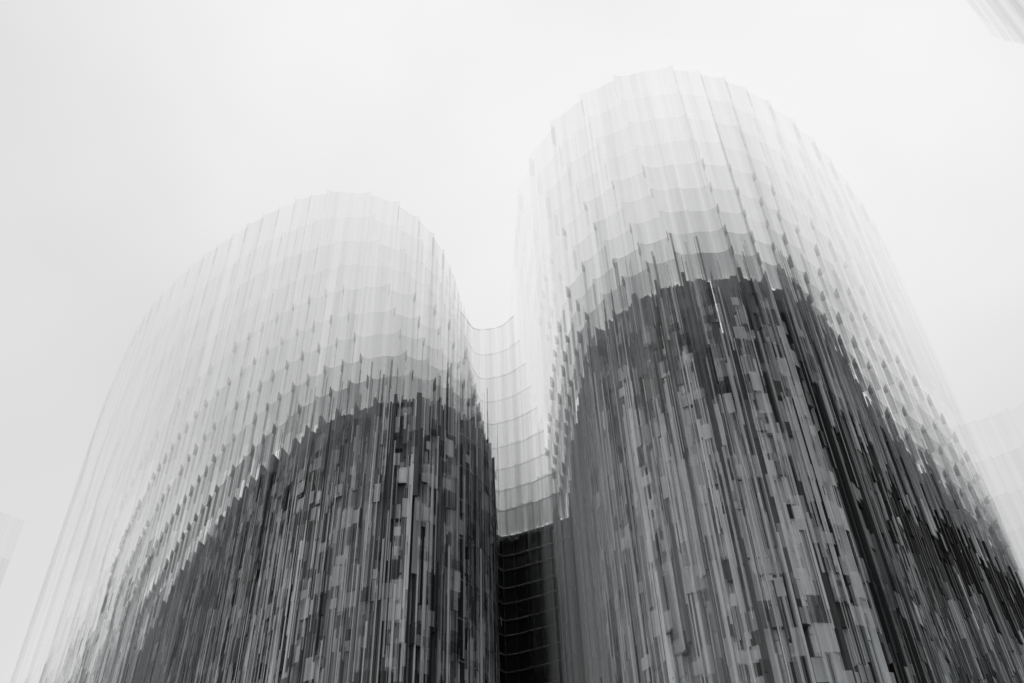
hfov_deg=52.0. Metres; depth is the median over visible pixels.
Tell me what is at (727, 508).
window
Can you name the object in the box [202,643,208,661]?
window
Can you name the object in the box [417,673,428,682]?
window
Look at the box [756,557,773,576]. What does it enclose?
window
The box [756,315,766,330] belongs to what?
window
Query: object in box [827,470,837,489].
window
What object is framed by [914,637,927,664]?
window
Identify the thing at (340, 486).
window
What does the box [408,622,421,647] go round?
window
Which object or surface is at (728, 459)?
window
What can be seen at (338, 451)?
window
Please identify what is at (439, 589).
window
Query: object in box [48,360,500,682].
curved tower
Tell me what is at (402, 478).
window
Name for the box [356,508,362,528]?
window
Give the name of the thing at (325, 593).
window
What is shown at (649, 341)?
window
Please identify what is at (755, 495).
curved tower
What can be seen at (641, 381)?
window
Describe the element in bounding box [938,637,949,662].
window
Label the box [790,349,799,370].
window
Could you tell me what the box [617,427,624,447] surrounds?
window
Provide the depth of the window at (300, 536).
81.23 m
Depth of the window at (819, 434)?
68.75 m
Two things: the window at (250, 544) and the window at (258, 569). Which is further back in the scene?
the window at (250, 544)
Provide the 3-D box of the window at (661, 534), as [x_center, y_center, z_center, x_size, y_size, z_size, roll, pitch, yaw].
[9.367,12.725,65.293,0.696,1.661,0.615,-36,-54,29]
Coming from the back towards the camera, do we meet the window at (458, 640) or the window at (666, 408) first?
the window at (458, 640)
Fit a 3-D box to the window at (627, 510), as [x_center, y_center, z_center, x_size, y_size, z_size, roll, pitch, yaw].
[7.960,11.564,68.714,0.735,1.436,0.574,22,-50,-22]
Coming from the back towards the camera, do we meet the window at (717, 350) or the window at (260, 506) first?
the window at (260, 506)
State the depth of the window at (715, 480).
65.50 m
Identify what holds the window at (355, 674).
in the curved tower at (357, 544)
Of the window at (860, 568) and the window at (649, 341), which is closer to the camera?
the window at (860, 568)
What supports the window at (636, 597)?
in the curved tower at (755, 495)
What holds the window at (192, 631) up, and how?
in the curved tower at (357, 544)
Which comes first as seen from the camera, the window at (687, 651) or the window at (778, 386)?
the window at (687, 651)
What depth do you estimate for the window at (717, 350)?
72.66 m
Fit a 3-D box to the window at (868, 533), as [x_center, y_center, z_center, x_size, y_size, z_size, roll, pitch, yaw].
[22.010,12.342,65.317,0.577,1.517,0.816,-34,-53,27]
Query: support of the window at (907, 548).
in the curved tower at (755, 495)
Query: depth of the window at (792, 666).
55.75 m
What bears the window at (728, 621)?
in the curved tower at (755, 495)
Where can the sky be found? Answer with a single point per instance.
(215, 215)
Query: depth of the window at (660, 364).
73.48 m
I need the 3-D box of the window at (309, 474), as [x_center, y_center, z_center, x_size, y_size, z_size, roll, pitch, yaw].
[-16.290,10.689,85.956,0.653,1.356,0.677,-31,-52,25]
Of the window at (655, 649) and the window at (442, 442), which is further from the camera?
the window at (442, 442)
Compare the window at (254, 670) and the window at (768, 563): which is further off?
the window at (254, 670)
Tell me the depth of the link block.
94.51 m
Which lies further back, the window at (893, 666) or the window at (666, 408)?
the window at (666, 408)
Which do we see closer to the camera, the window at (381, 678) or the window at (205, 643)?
the window at (381, 678)
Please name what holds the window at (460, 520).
in the curved tower at (357, 544)
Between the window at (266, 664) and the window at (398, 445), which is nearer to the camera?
the window at (266, 664)
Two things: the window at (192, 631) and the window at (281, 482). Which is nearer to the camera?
the window at (281, 482)
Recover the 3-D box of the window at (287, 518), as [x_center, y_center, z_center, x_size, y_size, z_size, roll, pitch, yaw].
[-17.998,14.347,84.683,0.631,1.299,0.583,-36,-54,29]
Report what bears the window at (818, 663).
in the curved tower at (755, 495)
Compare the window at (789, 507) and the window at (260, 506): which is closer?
the window at (789, 507)
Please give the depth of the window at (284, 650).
73.69 m
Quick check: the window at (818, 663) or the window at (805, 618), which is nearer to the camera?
the window at (818, 663)
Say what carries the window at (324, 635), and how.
in the curved tower at (357, 544)
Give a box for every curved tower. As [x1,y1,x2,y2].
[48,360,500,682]
[553,233,1023,682]
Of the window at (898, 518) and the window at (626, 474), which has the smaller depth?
the window at (626, 474)
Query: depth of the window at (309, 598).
75.58 m
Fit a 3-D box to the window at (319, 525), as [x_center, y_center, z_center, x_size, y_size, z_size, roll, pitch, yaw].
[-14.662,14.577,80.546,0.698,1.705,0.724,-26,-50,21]
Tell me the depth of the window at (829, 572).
60.57 m
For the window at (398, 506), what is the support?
in the curved tower at (357, 544)
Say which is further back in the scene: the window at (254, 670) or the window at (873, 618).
the window at (254, 670)
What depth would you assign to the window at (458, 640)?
73.09 m
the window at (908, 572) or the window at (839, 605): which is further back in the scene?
the window at (908, 572)
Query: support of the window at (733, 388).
in the curved tower at (755, 495)
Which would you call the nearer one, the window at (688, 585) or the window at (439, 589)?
the window at (688, 585)
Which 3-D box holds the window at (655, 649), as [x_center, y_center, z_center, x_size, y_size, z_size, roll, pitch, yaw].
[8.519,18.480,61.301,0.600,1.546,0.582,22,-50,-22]
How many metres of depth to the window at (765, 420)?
67.81 m
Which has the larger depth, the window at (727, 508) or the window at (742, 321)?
the window at (742, 321)
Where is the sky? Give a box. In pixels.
[0,0,1023,682]
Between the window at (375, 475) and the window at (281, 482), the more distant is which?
the window at (281, 482)
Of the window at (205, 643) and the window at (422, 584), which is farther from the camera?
the window at (205, 643)
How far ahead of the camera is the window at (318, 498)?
82.76 m
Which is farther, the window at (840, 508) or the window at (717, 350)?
the window at (717, 350)
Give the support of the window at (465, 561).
in the curved tower at (357, 544)
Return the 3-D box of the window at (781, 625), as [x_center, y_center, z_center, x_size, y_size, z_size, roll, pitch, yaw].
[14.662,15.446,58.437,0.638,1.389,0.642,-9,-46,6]
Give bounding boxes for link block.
[496,472,582,682]
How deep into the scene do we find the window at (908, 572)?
68.79 m
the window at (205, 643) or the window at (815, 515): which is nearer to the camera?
the window at (815, 515)
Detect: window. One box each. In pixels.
[186,631,192,651]
[197,571,202,586]
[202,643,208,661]
[211,610,215,625]
[248,540,252,554]
[251,665,257,682]
[252,560,262,579]
[257,502,262,519]
[259,664,266,682]
[275,650,284,672]
[277,479,284,498]
[283,509,290,525]
[291,534,301,552]
[300,597,312,621]
[307,463,312,479]
[315,489,321,505]
[315,518,322,541]
[317,635,324,658]
[322,593,325,615]
[333,449,341,465]
[334,482,343,499]
[344,629,350,651]
[352,477,359,491]
[353,672,362,682]
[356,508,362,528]
[369,468,378,487]
[380,671,391,682]
[390,504,401,521]
[395,436,402,452]
[398,467,406,485]
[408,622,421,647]
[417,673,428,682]
[422,584,428,604]
[424,434,430,453]
[438,589,442,608]
[440,440,445,457]
[457,638,464,659]
[459,518,462,536]
[465,561,469,578]
[604,361,611,378]
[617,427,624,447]
[623,468,629,484]
[626,506,635,527]
[633,597,640,622]
[639,377,643,391]
[642,330,652,349]
[651,642,661,671]
[655,531,667,557]
[657,486,662,509]
[658,362,670,380]
[664,400,676,416]
[673,354,684,371]
[676,630,690,655]
[680,392,693,408]
[682,567,697,594]
[708,469,718,487]
[713,342,726,365]
[716,504,734,533]
[721,558,735,583]
[724,616,733,636]
[726,384,737,400]
[727,457,741,480]
[737,314,747,326]
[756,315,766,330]
[756,416,773,437]
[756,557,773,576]
[771,344,784,363]
[771,604,783,629]
[772,380,785,400]
[774,461,784,478]
[781,320,788,337]
[784,422,793,437]
[786,504,798,523]
[787,661,801,682]
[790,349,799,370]
[798,606,812,628]
[803,391,816,409]
[807,463,817,481]
[810,501,821,526]
[810,657,829,682]
[817,430,828,448]
[823,557,831,575]
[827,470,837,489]
[834,601,848,628]
[838,506,849,533]
[850,482,861,504]
[854,663,871,682]
[856,556,870,583]
[865,527,875,550]
[870,611,878,633]
[888,662,902,682]
[897,517,904,531]
[897,626,904,646]
[906,569,916,593]
[907,548,916,570]
[912,601,926,630]
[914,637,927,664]
[923,617,932,640]
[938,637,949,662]
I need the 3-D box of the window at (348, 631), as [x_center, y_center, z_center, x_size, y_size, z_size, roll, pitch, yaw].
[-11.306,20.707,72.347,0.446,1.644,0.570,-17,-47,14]
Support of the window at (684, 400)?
in the curved tower at (755, 495)
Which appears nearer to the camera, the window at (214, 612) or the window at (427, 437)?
the window at (427, 437)
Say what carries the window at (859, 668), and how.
in the curved tower at (755, 495)
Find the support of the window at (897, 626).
in the curved tower at (755, 495)
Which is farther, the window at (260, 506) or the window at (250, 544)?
the window at (260, 506)
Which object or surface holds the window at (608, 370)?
in the curved tower at (755, 495)
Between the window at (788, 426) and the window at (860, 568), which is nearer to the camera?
the window at (860, 568)
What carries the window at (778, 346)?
in the curved tower at (755, 495)
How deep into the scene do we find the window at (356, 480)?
81.58 m
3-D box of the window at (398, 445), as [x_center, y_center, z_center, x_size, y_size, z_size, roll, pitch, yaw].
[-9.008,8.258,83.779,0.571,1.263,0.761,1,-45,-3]
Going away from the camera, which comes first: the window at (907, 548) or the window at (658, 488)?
the window at (658, 488)
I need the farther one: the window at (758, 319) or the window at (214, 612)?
the window at (214, 612)
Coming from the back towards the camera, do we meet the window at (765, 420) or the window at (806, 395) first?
the window at (806, 395)
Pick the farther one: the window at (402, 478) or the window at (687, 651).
the window at (402, 478)
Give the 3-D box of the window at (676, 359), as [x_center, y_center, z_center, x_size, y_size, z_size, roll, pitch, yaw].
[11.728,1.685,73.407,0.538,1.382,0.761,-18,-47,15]
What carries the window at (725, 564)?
in the curved tower at (755, 495)
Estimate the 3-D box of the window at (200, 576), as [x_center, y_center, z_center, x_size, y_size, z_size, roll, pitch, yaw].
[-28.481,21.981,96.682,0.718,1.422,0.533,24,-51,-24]
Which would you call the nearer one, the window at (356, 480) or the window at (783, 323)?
the window at (783, 323)
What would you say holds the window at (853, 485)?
in the curved tower at (755, 495)
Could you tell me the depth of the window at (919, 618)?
65.22 m
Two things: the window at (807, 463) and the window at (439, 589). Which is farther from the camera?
the window at (439, 589)
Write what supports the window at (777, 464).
in the curved tower at (755, 495)

